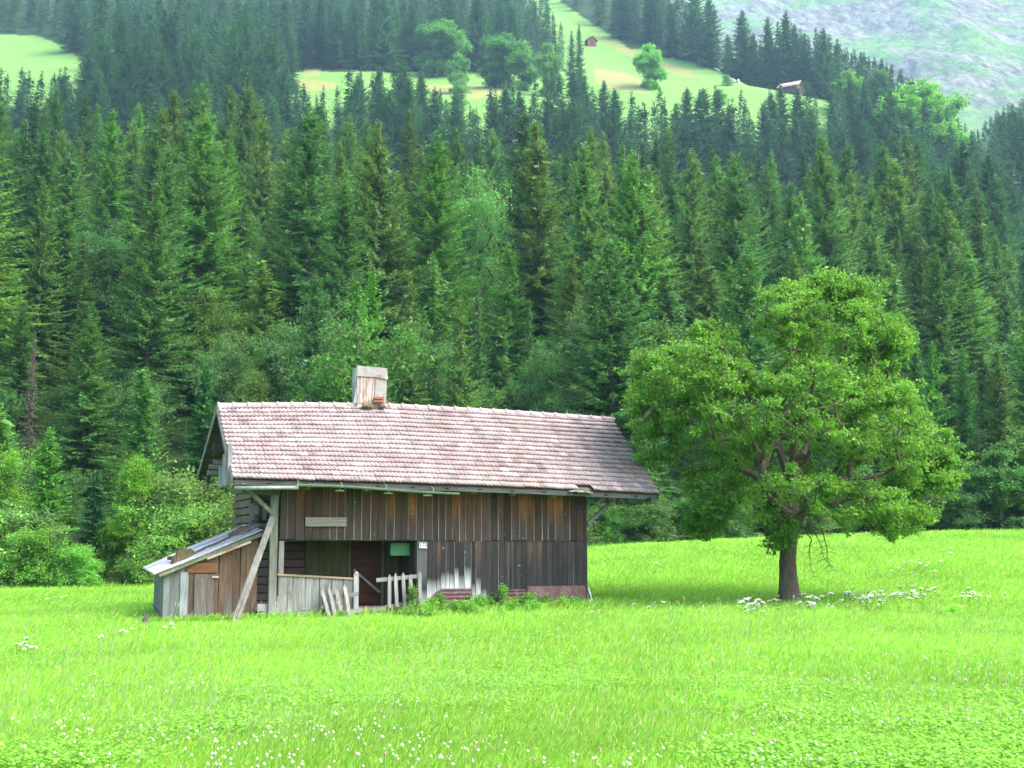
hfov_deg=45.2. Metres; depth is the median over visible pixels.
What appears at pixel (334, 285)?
spruce tree
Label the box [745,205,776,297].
spruce tree
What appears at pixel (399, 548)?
letter box
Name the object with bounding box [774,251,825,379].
spruce tree
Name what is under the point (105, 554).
bush
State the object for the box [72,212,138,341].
broadleaf tree
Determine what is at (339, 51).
spruce tree
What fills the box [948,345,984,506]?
spruce tree
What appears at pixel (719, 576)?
grass
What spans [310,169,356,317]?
spruce tree
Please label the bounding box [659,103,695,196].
spruce tree
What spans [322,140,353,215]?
spruce tree
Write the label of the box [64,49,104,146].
spruce tree
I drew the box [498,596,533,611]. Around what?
weed clump
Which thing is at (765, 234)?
spruce tree
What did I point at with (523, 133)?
spruce tree
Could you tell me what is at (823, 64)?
spruce tree
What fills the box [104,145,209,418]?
spruce tree
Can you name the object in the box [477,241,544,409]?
spruce tree
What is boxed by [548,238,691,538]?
spruce tree
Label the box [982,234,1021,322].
spruce tree
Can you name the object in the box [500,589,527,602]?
metal sheet
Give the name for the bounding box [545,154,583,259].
spruce tree
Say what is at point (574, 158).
spruce tree
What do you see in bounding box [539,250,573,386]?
spruce tree
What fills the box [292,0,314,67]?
spruce tree
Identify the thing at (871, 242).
spruce tree
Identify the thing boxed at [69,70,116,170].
spruce tree
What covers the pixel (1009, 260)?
young spruce
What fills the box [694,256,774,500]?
spruce tree
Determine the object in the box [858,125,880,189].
spruce tree
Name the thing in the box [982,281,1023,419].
spruce tree
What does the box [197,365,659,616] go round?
barn
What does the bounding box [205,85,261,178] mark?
spruce tree
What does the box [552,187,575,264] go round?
spruce tree
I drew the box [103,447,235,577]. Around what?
bush
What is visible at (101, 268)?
spruce tree
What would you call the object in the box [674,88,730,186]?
spruce tree
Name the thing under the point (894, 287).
young spruce
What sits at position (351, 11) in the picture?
spruce tree
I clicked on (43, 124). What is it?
spruce tree
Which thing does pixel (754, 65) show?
spruce tree
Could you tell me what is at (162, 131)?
spruce tree
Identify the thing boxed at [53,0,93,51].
spruce tree
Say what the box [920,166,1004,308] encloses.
spruce tree
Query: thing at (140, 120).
spruce tree
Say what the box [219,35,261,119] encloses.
spruce tree
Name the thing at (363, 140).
spruce tree
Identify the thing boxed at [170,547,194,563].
moss heap
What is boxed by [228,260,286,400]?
young spruce
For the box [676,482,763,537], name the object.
bush
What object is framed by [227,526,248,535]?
plank
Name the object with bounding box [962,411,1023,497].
broadleaf tree
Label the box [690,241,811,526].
spruce tree
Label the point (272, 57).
spruce tree
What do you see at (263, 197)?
spruce tree
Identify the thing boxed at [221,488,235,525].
broadleaf tree
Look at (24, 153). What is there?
spruce tree
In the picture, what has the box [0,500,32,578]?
bush
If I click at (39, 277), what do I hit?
spruce tree
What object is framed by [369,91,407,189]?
spruce tree
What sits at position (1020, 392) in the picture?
spruce tree
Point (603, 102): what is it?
spruce tree
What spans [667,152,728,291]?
spruce tree
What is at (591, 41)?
wooden hut
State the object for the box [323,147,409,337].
spruce tree
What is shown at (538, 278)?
spruce tree
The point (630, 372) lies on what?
spruce tree
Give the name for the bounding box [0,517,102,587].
bush
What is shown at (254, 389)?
broadleaf tree
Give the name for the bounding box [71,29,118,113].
spruce tree
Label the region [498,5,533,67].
spruce tree
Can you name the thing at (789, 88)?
farmhouse
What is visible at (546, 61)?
broadleaf tree
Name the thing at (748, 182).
spruce tree
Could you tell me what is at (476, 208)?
broadleaf tree
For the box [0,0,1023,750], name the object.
ground
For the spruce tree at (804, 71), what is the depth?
527.35 m
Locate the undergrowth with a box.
[1,265,1022,581]
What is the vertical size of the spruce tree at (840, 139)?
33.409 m
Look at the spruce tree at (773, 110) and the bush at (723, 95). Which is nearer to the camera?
the spruce tree at (773, 110)
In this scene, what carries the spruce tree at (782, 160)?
on the ground at (36, 54)
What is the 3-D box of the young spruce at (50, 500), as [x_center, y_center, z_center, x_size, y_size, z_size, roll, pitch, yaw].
[-20.550,5.409,54.371,2.994,7.056,3.117,5,-9,-34]
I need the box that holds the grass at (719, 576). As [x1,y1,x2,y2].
[0,527,1023,767]
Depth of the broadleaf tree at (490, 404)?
84.12 m
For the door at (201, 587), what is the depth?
30.17 m
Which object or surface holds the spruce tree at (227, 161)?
on the ground at (36, 54)
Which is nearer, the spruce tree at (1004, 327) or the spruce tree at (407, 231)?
the spruce tree at (1004, 327)
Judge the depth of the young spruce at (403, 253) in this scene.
129.81 m
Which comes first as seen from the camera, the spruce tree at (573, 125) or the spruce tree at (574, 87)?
the spruce tree at (573, 125)
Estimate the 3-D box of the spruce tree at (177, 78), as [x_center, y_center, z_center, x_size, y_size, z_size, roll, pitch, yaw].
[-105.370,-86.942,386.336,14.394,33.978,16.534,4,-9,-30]
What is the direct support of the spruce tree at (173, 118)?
on the ground at (36, 54)
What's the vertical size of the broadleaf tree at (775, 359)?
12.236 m
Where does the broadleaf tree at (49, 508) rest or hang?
on the ground at (36, 54)
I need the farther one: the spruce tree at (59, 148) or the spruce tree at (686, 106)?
the spruce tree at (686, 106)
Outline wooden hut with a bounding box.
[583,36,597,46]
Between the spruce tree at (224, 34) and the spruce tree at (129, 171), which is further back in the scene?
the spruce tree at (224, 34)
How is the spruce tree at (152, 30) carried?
on the ground at (36, 54)
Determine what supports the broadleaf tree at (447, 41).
on the ground at (36, 54)
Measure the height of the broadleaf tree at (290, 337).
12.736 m
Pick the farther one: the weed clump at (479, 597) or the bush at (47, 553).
the bush at (47, 553)
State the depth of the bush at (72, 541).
54.52 m
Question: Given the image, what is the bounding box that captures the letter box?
[389,541,409,555]
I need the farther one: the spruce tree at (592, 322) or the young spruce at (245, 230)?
the young spruce at (245, 230)
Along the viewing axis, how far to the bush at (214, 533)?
54.05 m
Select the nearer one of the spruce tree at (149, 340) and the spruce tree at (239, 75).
the spruce tree at (149, 340)
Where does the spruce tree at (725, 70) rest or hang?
on the ground at (36, 54)
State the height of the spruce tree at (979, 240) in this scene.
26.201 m
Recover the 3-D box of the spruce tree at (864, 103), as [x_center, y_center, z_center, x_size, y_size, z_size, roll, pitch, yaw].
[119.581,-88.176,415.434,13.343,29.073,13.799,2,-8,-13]
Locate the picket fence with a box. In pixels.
[375,571,421,611]
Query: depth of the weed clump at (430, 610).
30.46 m
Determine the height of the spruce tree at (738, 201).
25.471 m
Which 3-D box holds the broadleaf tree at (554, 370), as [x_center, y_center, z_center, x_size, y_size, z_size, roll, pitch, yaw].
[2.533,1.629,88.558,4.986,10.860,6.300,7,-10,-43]
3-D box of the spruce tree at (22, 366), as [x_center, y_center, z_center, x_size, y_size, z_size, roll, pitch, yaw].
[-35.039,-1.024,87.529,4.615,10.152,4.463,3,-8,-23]
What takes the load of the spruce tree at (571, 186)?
on the ground at (36, 54)
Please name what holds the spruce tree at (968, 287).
on the ground at (36, 54)
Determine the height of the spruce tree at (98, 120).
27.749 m
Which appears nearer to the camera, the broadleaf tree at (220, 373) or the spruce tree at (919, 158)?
the broadleaf tree at (220, 373)
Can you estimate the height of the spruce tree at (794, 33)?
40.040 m
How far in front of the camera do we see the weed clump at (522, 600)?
32.45 m
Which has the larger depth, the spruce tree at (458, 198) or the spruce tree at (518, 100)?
the spruce tree at (518, 100)
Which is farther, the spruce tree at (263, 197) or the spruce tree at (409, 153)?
the spruce tree at (409, 153)
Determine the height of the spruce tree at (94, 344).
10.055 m
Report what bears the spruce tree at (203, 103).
on the ground at (36, 54)
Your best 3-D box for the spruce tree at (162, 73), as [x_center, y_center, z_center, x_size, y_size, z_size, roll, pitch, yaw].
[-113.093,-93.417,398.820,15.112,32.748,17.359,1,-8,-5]
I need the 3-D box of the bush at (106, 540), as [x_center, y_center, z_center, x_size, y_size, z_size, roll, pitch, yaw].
[-17.810,7.442,53.868,3.700,2.962,3.129,1,-8,-10]
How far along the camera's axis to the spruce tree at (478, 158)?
176.43 m
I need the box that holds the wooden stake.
[142,614,148,627]
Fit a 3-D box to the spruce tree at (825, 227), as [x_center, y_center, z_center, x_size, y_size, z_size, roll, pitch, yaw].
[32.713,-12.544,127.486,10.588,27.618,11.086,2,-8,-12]
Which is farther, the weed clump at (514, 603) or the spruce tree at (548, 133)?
the spruce tree at (548, 133)
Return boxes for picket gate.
[320,583,361,616]
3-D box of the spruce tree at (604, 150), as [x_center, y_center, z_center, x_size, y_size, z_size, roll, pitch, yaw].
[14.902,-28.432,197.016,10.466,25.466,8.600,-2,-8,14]
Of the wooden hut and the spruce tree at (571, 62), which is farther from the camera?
the wooden hut
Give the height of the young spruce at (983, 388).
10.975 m
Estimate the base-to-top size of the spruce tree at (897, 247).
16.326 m
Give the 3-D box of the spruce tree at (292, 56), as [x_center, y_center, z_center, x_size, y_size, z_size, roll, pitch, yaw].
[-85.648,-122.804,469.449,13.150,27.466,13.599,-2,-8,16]
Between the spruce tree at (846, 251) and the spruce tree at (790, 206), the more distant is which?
the spruce tree at (846, 251)
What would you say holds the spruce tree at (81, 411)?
on the ground at (36, 54)
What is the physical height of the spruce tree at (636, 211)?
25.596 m
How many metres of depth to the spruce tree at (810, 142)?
366.21 m
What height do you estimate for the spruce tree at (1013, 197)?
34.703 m
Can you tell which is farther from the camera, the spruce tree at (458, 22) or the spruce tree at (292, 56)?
the spruce tree at (458, 22)
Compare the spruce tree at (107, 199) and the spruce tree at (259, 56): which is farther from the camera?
the spruce tree at (259, 56)
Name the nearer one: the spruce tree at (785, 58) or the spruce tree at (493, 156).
the spruce tree at (493, 156)
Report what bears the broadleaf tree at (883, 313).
on the ground at (36, 54)
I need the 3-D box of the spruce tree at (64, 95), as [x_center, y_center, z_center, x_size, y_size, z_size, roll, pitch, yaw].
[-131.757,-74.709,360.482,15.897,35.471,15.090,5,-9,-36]
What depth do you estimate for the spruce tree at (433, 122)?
367.32 m
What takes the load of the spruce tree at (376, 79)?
on the ground at (36, 54)
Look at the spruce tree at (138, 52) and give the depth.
397.75 m
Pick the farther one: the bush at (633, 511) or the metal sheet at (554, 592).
the bush at (633, 511)
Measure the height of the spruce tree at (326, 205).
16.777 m
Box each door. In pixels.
[193,574,218,617]
[348,541,383,604]
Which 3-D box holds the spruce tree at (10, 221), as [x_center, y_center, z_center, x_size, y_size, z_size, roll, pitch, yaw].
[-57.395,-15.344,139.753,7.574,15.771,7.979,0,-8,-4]
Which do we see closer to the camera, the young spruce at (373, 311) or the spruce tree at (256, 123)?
the young spruce at (373, 311)
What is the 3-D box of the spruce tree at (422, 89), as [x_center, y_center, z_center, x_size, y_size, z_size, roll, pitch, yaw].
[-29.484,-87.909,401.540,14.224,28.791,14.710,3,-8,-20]
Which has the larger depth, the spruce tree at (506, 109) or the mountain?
the mountain
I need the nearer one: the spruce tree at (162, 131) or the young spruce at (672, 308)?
the young spruce at (672, 308)
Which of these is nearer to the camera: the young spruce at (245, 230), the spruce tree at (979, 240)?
the young spruce at (245, 230)
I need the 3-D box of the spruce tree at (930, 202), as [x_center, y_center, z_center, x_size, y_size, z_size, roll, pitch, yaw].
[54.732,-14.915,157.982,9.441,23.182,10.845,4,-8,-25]
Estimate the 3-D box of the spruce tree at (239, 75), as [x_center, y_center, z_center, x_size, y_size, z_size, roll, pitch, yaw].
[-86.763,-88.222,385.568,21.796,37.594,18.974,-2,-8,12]
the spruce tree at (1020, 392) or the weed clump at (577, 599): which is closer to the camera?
the weed clump at (577, 599)
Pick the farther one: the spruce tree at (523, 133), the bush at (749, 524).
the spruce tree at (523, 133)
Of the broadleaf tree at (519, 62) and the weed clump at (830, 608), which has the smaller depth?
the weed clump at (830, 608)
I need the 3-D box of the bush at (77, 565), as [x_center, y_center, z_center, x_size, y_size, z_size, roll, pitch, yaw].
[-17.917,7.616,50.643,2.534,2.398,2.996,-1,-8,7]
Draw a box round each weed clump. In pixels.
[228,674,276,686]
[336,610,348,616]
[398,602,419,615]
[403,583,420,612]
[409,601,444,616]
[415,594,453,614]
[432,590,453,610]
[443,597,463,612]
[452,600,488,615]
[461,591,506,610]
[484,592,495,608]
[494,583,508,606]
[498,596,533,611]
[512,589,548,609]
[518,599,545,611]
[541,592,551,603]
[547,594,576,608]
[568,594,587,606]
[580,654,610,661]
[708,688,754,703]
[817,606,841,611]
[932,644,972,655]
[936,603,973,613]
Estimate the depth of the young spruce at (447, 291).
97.12 m
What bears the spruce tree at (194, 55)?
on the ground at (36, 54)
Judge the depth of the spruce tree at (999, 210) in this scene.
218.47 m
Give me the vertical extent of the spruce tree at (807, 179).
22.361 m
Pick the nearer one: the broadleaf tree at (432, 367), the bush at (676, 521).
the bush at (676, 521)
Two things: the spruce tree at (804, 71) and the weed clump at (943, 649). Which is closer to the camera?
the weed clump at (943, 649)
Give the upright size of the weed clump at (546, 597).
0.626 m
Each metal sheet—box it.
[433,588,472,607]
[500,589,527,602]
[527,585,586,602]
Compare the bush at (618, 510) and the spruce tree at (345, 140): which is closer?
the bush at (618, 510)
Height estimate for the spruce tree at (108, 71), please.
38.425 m
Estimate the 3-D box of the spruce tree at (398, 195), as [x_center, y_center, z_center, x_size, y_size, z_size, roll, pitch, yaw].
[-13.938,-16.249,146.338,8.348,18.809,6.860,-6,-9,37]
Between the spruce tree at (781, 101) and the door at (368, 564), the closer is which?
the door at (368, 564)
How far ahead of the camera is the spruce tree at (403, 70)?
383.97 m
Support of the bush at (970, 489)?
on the ground at (36, 54)
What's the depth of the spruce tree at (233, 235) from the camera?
106.16 m
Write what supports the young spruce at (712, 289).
on the ground at (36, 54)
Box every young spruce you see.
[0,268,37,400]
[0,402,25,549]
[21,427,74,573]
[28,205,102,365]
[49,302,109,407]
[67,469,115,578]
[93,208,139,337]
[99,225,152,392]
[103,369,170,536]
[176,363,216,480]
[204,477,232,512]
[223,204,265,347]
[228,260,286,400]
[261,340,283,401]
[338,280,374,366]
[361,271,395,402]
[384,225,419,306]
[393,260,473,404]
[401,257,470,406]
[481,316,519,409]
[631,272,711,457]
[645,338,670,486]
[684,265,731,440]
[766,233,787,283]
[831,271,857,357]
[874,260,924,361]
[890,353,943,438]
[907,221,931,302]
[959,350,1002,460]
[996,244,1023,312]
[1007,310,1023,361]
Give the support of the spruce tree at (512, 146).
on the ground at (36, 54)
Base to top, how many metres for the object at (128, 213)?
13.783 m
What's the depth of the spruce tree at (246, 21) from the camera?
451.88 m
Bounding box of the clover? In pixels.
[0,596,1023,767]
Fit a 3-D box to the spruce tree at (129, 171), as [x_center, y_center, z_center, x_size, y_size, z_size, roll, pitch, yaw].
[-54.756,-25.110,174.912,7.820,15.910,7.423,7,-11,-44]
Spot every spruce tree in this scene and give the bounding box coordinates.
[0,101,28,213]
[0,118,62,355]
[0,128,30,219]
[0,150,49,417]
[0,183,21,280]
[0,300,51,432]
[1,119,39,281]
[2,130,63,310]
[3,91,35,156]
[4,178,72,389]
[20,84,81,251]
[21,140,103,321]
[27,313,129,507]
[30,102,51,183]
[30,131,92,284]
[46,72,83,166]
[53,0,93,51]
[59,301,118,432]
[61,232,100,349]
[63,92,99,206]
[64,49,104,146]
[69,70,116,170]
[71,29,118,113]
[72,136,92,237]
[75,108,136,281]
[79,170,114,275]
[84,130,119,246]
[84,223,109,274]
[86,101,103,186]
[91,251,114,328]
[93,43,119,136]
[95,179,197,441]
[103,48,151,132]
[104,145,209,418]
[105,126,178,344]
[107,82,140,164]
[109,8,133,90]
[112,107,178,279]
[115,154,138,220]
[117,119,146,204]
[118,39,151,142]
[118,102,149,169]
[125,90,200,225]
[129,108,252,401]
[132,30,159,114]
[140,18,167,87]
[143,49,175,128]
[151,7,168,65]
[155,9,187,103]
[162,55,191,121]
[168,30,194,92]
[169,119,197,244]
[169,153,195,327]
[176,155,259,349]
[177,80,203,224]
[180,82,236,208]
[181,29,215,103]
[194,139,260,311]
[195,54,223,122]
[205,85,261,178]
[212,20,229,93]
[212,46,256,140]
[216,19,241,103]
[218,85,284,266]
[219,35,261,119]
[227,72,270,215]
[231,0,262,73]
[232,114,285,297]
[245,103,358,354]
[250,65,286,145]
[251,91,283,188]
[252,32,298,129]
[252,44,265,95]
[252,127,326,304]
[270,128,290,248]
[272,63,301,142]
[278,179,397,400]
[279,29,302,92]
[279,269,341,401]
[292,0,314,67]
[293,105,348,227]
[300,0,332,68]
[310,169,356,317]
[311,176,337,275]
[320,6,355,68]
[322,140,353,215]
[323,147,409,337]
[327,118,424,391]
[329,120,359,189]
[330,82,371,160]
[331,73,378,146]
[331,113,360,186]
[342,5,376,69]
[343,0,367,65]
[349,118,387,226]
[364,0,405,71]
[365,0,390,65]
[365,66,388,131]
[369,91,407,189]
[381,59,428,153]
[383,129,490,390]
[383,171,416,274]
[387,7,406,62]
[388,102,427,190]
[388,272,431,404]
[389,108,425,272]
[392,77,427,175]
[396,2,425,70]
[399,147,448,283]
[404,230,416,284]
[413,73,433,140]
[415,6,443,56]
[417,86,455,182]
[430,142,451,261]
[431,127,470,245]
[433,296,483,407]
[438,158,504,346]
[439,0,468,37]
[439,164,466,279]
[440,90,475,171]
[453,14,466,61]
[462,0,497,70]
[462,141,496,208]
[466,282,491,405]
[472,98,512,180]
[473,127,509,211]
[474,169,490,295]
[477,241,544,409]
[481,121,579,386]
[483,194,503,310]
[484,0,508,61]
[489,87,521,172]
[489,106,562,325]
[490,141,523,285]
[497,119,565,314]
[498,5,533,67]
[509,90,533,166]
[517,299,539,411]
[524,142,632,393]
[532,94,571,203]
[535,248,605,412]
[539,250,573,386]
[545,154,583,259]
[548,98,567,178]
[548,159,587,254]
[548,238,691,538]
[549,98,597,195]
[552,141,582,264]
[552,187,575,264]
[555,140,598,213]
[555,254,631,414]
[562,70,589,143]
[563,30,581,97]
[573,125,613,277]
[574,23,587,91]
[576,74,602,145]
[578,159,624,292]
[588,150,699,376]
[593,130,616,206]
[595,80,611,150]
[598,89,640,172]
[599,142,645,251]
[608,0,636,38]
[611,179,647,313]
[617,164,690,357]
[624,340,668,444]
[637,0,665,43]
[644,182,680,289]
[651,127,686,233]
[658,180,697,291]
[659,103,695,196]
[661,2,684,56]
[665,148,721,325]
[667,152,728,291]
[672,87,706,153]
[673,0,705,61]
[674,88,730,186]
[682,232,716,375]
[689,151,783,365]
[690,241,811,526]
[691,0,727,69]
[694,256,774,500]
[701,155,730,281]
[704,151,767,298]
[705,89,736,170]
[713,108,749,184]
[719,35,737,76]
[722,10,765,84]
[738,160,760,229]
[742,32,763,86]
[745,99,785,184]
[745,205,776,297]
[748,164,787,276]
[752,206,783,287]
[753,92,788,171]
[756,16,780,88]
[756,35,781,89]
[761,149,786,268]
[761,181,836,377]
[766,11,803,90]
[766,118,803,228]
[773,83,791,129]
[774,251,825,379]
[779,116,806,196]
[780,257,835,475]
[781,191,838,384]
[784,87,818,157]
[788,24,811,79]
[789,108,834,199]
[790,33,819,95]
[794,162,814,262]
[796,134,866,375]
[803,27,839,99]
[809,156,868,319]
[819,262,927,523]
[829,122,863,198]
[835,142,885,274]
[835,169,883,276]
[840,73,860,139]
[844,120,881,233]
[848,82,882,158]
[850,178,908,311]
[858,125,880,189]
[861,140,910,274]
[865,76,882,142]
[872,158,925,324]
[874,88,914,192]
[883,254,926,349]
[889,225,915,324]
[894,131,928,261]
[903,237,943,360]
[903,337,933,474]
[905,140,938,225]
[905,183,959,338]
[906,195,1002,438]
[909,241,978,443]
[915,341,964,493]
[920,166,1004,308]
[921,210,997,379]
[929,240,1010,420]
[931,108,950,171]
[938,140,1019,286]
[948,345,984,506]
[960,178,1011,315]
[968,342,1020,517]
[972,151,1023,288]
[979,173,1023,287]
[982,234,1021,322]
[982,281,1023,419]
[994,103,1022,197]
[996,176,1023,241]
[997,116,1023,212]
[997,309,1023,432]
[1002,295,1023,353]
[1012,213,1023,285]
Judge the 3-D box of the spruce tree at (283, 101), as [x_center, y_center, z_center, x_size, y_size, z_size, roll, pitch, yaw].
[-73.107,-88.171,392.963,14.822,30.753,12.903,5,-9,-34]
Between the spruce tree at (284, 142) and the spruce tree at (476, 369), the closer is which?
the spruce tree at (476, 369)
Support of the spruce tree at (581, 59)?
on the ground at (36, 54)
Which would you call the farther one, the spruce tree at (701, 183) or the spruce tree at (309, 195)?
the spruce tree at (701, 183)
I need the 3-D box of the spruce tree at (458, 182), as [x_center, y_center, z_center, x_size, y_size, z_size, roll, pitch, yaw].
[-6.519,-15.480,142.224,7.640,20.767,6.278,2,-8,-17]
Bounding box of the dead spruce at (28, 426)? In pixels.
[20,333,38,459]
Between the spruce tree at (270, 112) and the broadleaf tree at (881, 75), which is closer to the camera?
the spruce tree at (270, 112)
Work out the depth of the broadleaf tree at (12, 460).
56.70 m
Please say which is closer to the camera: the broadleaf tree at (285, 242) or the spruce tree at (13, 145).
the broadleaf tree at (285, 242)
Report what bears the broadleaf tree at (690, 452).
on the ground at (36, 54)
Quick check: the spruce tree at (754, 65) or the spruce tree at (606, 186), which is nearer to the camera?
the spruce tree at (606, 186)
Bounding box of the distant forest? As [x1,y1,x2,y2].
[0,0,1023,477]
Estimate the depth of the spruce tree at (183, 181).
117.76 m
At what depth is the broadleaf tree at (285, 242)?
117.83 m
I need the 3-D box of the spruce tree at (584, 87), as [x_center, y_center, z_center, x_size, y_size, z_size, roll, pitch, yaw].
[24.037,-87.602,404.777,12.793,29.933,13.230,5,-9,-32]
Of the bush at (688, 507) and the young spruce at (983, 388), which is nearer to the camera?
the bush at (688, 507)
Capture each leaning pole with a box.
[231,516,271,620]
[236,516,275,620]
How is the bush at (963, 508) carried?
on the ground at (36, 54)
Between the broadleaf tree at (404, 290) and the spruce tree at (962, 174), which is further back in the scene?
the spruce tree at (962, 174)
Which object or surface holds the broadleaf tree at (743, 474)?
on the ground at (36, 54)
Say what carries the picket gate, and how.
on the ground at (36, 54)
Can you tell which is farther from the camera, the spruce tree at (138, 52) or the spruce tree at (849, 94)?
the spruce tree at (849, 94)
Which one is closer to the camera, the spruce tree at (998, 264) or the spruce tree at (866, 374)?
the spruce tree at (866, 374)
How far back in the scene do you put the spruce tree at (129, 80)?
383.62 m
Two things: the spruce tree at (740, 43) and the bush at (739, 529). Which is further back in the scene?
the spruce tree at (740, 43)
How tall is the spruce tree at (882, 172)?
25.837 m
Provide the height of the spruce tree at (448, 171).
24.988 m
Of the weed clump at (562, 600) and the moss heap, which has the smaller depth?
the moss heap
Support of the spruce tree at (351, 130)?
on the ground at (36, 54)
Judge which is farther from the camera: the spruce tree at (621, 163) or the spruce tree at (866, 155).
the spruce tree at (866, 155)
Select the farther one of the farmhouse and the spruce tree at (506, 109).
the farmhouse
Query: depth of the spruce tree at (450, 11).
569.42 m
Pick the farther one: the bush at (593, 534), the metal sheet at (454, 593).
the bush at (593, 534)
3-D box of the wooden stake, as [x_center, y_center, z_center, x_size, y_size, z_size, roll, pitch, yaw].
[-8.072,5.336,27.044,0.135,0.543,0.134,0,-8,0]
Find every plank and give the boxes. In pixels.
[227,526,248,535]
[237,524,261,534]
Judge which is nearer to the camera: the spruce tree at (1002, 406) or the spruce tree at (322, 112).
the spruce tree at (1002, 406)
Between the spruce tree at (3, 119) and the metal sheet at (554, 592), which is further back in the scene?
the spruce tree at (3, 119)
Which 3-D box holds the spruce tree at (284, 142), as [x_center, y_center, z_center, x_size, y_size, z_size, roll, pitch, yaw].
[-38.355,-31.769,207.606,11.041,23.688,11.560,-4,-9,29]
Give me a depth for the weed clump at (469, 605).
30.78 m
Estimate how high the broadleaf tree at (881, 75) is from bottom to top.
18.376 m
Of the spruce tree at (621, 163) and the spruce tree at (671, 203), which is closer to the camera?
the spruce tree at (671, 203)
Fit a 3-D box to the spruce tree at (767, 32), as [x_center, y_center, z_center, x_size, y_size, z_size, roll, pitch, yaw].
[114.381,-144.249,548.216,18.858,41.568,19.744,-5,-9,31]
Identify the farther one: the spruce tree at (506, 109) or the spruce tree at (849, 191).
the spruce tree at (506, 109)
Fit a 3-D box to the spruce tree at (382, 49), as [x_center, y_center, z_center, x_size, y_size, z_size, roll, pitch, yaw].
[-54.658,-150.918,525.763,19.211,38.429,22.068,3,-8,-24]
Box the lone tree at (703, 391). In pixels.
[614,265,973,601]
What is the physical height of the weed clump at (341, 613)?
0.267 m
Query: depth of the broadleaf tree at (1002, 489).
75.95 m
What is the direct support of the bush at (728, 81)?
on the ground at (36, 54)
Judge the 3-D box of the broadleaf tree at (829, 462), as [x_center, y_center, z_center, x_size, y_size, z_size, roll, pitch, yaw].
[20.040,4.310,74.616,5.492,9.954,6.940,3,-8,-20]
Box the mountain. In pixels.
[670,0,1023,142]
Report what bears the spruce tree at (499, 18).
on the ground at (36, 54)
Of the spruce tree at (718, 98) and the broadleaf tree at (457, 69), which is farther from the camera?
the broadleaf tree at (457, 69)
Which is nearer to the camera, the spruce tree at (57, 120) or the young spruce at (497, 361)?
the young spruce at (497, 361)
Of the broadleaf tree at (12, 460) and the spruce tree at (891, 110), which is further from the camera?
the spruce tree at (891, 110)
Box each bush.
[0,496,74,574]
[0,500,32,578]
[0,517,36,572]
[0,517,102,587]
[0,524,60,587]
[38,542,113,586]
[54,538,75,568]
[69,522,136,578]
[89,547,123,578]
[100,539,173,583]
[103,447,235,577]
[110,483,232,572]
[177,506,233,545]
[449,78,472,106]
[587,500,626,544]
[587,500,636,544]
[587,508,616,546]
[608,498,661,540]
[615,484,684,542]
[623,497,687,542]
[661,499,690,539]
[667,490,735,539]
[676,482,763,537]
[710,88,728,104]
[718,73,734,85]
[728,508,763,536]
[739,478,819,533]
[797,490,846,534]
[825,505,863,532]
[826,470,930,530]
[917,491,961,529]
[929,477,996,528]
[933,489,989,529]
[1003,507,1022,523]
[1004,507,1023,527]
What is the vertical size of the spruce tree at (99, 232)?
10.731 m
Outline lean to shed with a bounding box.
[143,524,263,617]
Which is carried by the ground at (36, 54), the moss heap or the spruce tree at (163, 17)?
the spruce tree at (163, 17)
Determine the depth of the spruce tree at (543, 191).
155.40 m
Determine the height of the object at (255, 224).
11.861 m
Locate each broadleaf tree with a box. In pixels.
[0,374,29,440]
[0,425,18,451]
[0,440,50,533]
[30,490,65,526]
[55,464,95,540]
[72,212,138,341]
[91,451,165,573]
[102,364,175,474]
[103,512,123,548]
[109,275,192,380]
[150,474,170,534]
[168,229,196,330]
[168,276,253,416]
[177,329,279,434]
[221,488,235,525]
[229,364,274,402]
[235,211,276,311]
[243,316,307,401]
[255,291,353,401]
[269,226,321,320]
[279,296,444,403]
[380,318,466,405]
[383,271,420,317]
[412,17,473,77]
[440,161,521,361]
[444,51,470,93]
[468,381,507,409]
[476,31,522,88]
[494,273,531,323]
[504,39,539,91]
[505,333,580,413]
[520,238,604,325]
[533,41,564,99]
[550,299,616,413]
[619,418,660,501]
[628,312,685,442]
[631,42,668,90]
[655,408,716,491]
[664,277,697,366]
[710,402,803,527]
[746,324,831,428]
[750,285,781,341]
[811,378,897,529]
[829,69,869,116]
[831,322,914,419]
[852,303,895,374]
[867,67,892,100]
[867,76,980,168]
[957,448,1023,528]
[959,330,1023,432]
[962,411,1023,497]
[968,292,1000,370]
[981,315,1023,368]
[986,425,1023,523]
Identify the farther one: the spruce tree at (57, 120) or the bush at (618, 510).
the spruce tree at (57, 120)
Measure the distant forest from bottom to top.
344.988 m
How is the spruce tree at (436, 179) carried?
on the ground at (36, 54)
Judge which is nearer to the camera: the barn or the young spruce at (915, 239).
the barn
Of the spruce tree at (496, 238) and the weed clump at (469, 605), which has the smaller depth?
the weed clump at (469, 605)
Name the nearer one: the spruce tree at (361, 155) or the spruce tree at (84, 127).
the spruce tree at (361, 155)
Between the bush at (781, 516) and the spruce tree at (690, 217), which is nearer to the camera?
the bush at (781, 516)
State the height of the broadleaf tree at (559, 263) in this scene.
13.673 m
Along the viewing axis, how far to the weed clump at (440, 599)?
31.65 m
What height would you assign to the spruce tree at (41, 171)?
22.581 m
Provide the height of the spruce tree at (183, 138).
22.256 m
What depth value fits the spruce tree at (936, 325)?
104.79 m
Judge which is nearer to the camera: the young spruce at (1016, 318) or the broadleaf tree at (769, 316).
the broadleaf tree at (769, 316)
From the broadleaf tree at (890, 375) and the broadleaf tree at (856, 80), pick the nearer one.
the broadleaf tree at (890, 375)
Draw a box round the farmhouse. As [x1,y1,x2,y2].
[777,80,804,95]
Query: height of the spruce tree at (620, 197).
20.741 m

